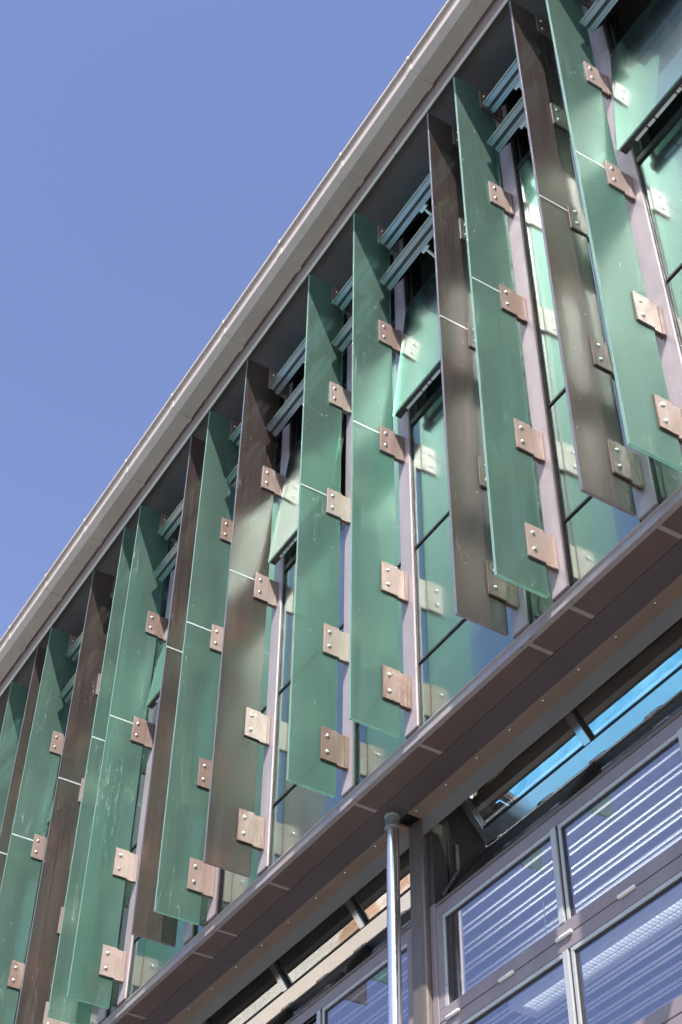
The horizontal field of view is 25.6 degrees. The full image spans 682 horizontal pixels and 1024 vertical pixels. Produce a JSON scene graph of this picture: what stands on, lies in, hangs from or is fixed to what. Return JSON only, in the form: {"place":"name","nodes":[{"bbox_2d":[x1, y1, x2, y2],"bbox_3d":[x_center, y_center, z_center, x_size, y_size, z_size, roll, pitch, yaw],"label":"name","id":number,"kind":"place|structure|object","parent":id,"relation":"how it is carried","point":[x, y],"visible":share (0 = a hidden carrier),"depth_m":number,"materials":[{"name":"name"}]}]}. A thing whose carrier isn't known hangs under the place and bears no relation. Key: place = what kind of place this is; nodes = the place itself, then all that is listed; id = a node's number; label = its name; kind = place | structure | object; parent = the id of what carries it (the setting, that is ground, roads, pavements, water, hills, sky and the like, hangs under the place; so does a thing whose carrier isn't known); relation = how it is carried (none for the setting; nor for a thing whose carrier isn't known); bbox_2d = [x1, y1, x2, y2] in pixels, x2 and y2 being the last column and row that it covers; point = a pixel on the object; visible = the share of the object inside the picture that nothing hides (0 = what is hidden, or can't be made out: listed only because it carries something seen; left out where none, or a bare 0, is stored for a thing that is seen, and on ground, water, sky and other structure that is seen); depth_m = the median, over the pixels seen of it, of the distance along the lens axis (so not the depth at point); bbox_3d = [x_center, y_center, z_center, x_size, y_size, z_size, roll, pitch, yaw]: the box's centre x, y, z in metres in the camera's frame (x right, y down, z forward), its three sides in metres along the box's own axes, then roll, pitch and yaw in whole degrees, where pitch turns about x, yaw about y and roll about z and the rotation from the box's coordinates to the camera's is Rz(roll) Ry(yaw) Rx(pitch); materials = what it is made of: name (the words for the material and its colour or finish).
{"place":"outdoors","nodes":[
{"label":"outdoors","id":0,"kind":"place"},
{"bbox_2d":[0,0,446,638],"label":"sky","id":1,"kind":"structure","parent":0,"point":[155,154],"materials":[{"name":"blue"}]},
{"bbox_3d":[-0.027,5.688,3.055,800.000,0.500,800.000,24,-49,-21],"label":"ground","id":2,"kind":"structure","parent":0,"visible":0},
{"bbox_2d":[0,0,681,1023],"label":"office building","id":3,"kind":"structure","parent":2,"relation":"on","point":[524,774],"depth_m":8.80,"materials":[{"name":"green glass"}]},
{"bbox_2d":[0,682,28,831],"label":"glass fin","id":4,"kind":"object","parent":3,"relation":"attached to","point":[13,718],"depth_m":14.41,"materials":[{"name":"green glass"}]},
{"bbox_2d":[0,646,46,888],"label":"glass fin","id":5,"kind":"object","parent":3,"relation":"attached to","point":[16,779],"visible":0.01,"depth_m":13.53,"materials":[{"name":"glass"}]},
{"bbox_2d":[0,628,77,1023],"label":"glass fin","id":6,"kind":"object","parent":3,"relation":"attached to","point":[24,859],"visible":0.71,"depth_m":12.81,"materials":[{"name":"green glass"}]},
{"bbox_2d":[46,632,82,824],"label":"window","id":7,"kind":"structure","parent":3,"relation":"in","point":[73,652],"depth_m":13.68,"materials":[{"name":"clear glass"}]},
{"bbox_2d":[15,569,115,1023],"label":"glass fin","id":8,"kind":"object","parent":3,"relation":"attached to","point":[35,993],"visible":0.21,"depth_m":11.86,"materials":[{"name":"glass"}]},
{"bbox_2d":[47,527,135,1023],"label":"glass fin","id":9,"kind":"object","parent":3,"relation":"attached to","point":[62,1007],"visible":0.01,"depth_m":11.21,"materials":[{"name":"green glass"}]},
{"bbox_2d":[89,591,113,1023],"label":"window","id":10,"kind":"structure","parent":3,"relation":"in","point":[94,1011],"depth_m":10.45,"materials":[{"name":"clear glass"}]},
{"bbox_2d":[67,505,178,1008],"bbox_3d":[-1.609,1.631,11.528,0.375,4.578,0.058,24,-49,-21],"label":"glass fin","id":11,"kind":"object","parent":3,"relation":"attached to","point":[98,964],"visible":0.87,"depth_m":11.12,"materials":[{"name":"green glass"}]},
{"bbox_2d":[108,540,173,1015],"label":"window","id":12,"kind":"structure","parent":3,"relation":"in","point":[138,805],"depth_m":11.27,"materials":[{"name":"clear glass"}]},
{"bbox_2d":[128,498,184,997],"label":"window","id":13,"kind":"structure","parent":3,"relation":"in","point":[149,956],"depth_m":10.17,"materials":[{"name":"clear glass"}]},
{"bbox_2d":[131,436,205,946],"bbox_3d":[-1.108,1.054,10.945,0.375,4.578,0.058,24,-49,-21],"label":"glass fin","id":14,"kind":"object","parent":3,"relation":"attached to","point":[148,923],"visible":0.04,"depth_m":10.41,"materials":[{"name":"grey glass"}]},
{"bbox_2d":[154,411,239,924],"bbox_3d":[-0.941,0.862,10.751,0.375,4.578,0.058,24,-49,-21],"label":"glass fin","id":15,"kind":"object","parent":3,"relation":"attached to","point":[185,879],"visible":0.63,"depth_m":10.31,"materials":[{"name":"green glass"}]},
{"bbox_2d":[195,897,208,935],"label":"window","id":16,"kind":"structure","parent":3,"relation":"in","point":[204,901],"depth_m":9.43,"materials":[{"name":"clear glass"}]},
{"bbox_2d":[203,359,288,877],"bbox_3d":[-0.607,0.477,10.362,0.375,4.578,0.058,24,-49,-21],"label":"glass fin","id":17,"kind":"object","parent":3,"relation":"attached to","point":[235,829],"visible":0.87,"depth_m":9.93,"materials":[{"name":"grey glass"}]},
{"bbox_2d":[0,0,492,681],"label":"roof gutter","id":18,"kind":"object","parent":3,"relation":"attached to","point":[434,50],"visible":1,"depth_m":11.81,"materials":[{"name":"grey metal"}]},
{"bbox_2d":[219,397,282,912],"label":"window","id":19,"kind":"structure","parent":3,"relation":"in","point":[233,884],"depth_m":9.65,"materials":[{"name":"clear glass"}]},
{"bbox_2d":[266,314,346,864],"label":"window","id":20,"kind":"structure","parent":3,"relation":"in","point":[284,540],"depth_m":10.38,"materials":[{"name":"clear glass"}]},
{"bbox_2d":[202,887,412,1023],"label":"window","id":21,"kind":"structure","parent":3,"relation":"in","point":[371,935],"depth_m":9.10,"materials":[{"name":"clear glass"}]},
{"bbox_2d":[286,275,351,797],"bbox_3d":[-0.106,-0.101,9.780,0.375,4.578,0.058,24,-49,-21],"label":"glass fin","id":22,"kind":"object","parent":3,"relation":"attached to","point":[317,755],"visible":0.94,"depth_m":9.32,"materials":[{"name":"green glass"}]},
{"bbox_2d":[331,254,400,784],"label":"window","id":23,"kind":"structure","parent":3,"relation":"in","point":[344,298],"depth_m":10.01,"materials":[{"name":"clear glass"}]},
{"bbox_2d":[349,213,411,737],"bbox_3d":[0.229,-0.485,9.391,0.375,4.578,0.058,24,-49,-21],"label":"glass fin","id":24,"kind":"object","parent":3,"relation":"attached to","point":[379,689],"visible":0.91,"depth_m":8.92,"materials":[{"name":"green glass"}]},
{"bbox_2d":[384,811,402,1023],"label":"downpipe","id":25,"kind":"object","parent":3,"relation":"attached to","point":[394,962],"visible":1,"depth_m":7.82,"materials":[{"name":"metal"}]},
{"bbox_2d":[378,173,514,724],"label":"window","id":26,"kind":"structure","parent":3,"relation":"in","point":[420,361],"depth_m":9.50,"materials":[{"name":"green glass"}]},
{"bbox_2d":[427,113,518,636],"bbox_3d":[0.730,-1.063,8.808,0.375,4.578,0.058,24,-49,-21],"label":"glass fin","id":27,"kind":"object","parent":3,"relation":"attached to","point":[484,596],"visible":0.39,"depth_m":8.26,"materials":[{"name":"grey glass"}]},
{"bbox_2d":[453,77,558,598],"bbox_3d":[0.897,-1.255,8.614,0.375,4.578,0.058,24,-49,-21],"label":"glass fin","id":28,"kind":"object","parent":3,"relation":"attached to","point":[524,551],"visible":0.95,"depth_m":8.11,"materials":[{"name":"green glass"}]},
{"bbox_2d":[493,120,542,622],"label":"window","id":29,"kind":"structure","parent":3,"relation":"in","point":[535,600],"depth_m":7.42,"materials":[{"name":"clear glass"}]},
{"bbox_2d":[436,665,681,1023],"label":"window","id":30,"kind":"structure","parent":3,"relation":"in","point":[576,933],"depth_m":7.20,"materials":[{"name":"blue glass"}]},
{"bbox_2d":[482,46,640,584],"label":"window","id":31,"kind":"structure","parent":3,"relation":"in","point":[514,127],"depth_m":8.85,"materials":[{"name":"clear glass"}]},
{"bbox_2d":[509,0,644,516],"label":"glass fin","id":32,"kind":"object","parent":3,"relation":"attached to","point":[609,469],"visible":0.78,"depth_m":7.70,"materials":[{"name":"grey glass"}]},
{"bbox_2d":[508,797,681,1017],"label":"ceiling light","id":33,"kind":"object","parent":3,"relation":"hanging from","point":[656,920],"visible":0.92,"depth_m":8.67,"materials":[{"name":"white paint"}]},
{"bbox_2d":[545,0,681,471],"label":"glass fin","id":34,"kind":"object","parent":3,"relation":"attached to","point":[635,326],"visible":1,"depth_m":7.44,"materials":[{"name":"green glass"}]},
{"bbox_2d":[579,0,681,342],"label":"window","id":35,"kind":"structure","parent":3,"relation":"in","point":[646,62],"depth_m":8.22,"materials":[{"name":"green glass"}]},
{"bbox_2d":[652,458,670,502],"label":"window","id":36,"kind":"structure","parent":3,"relation":"in","point":[660,470],"depth_m":6.82,"materials":[{"name":"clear glass"}]}
]}

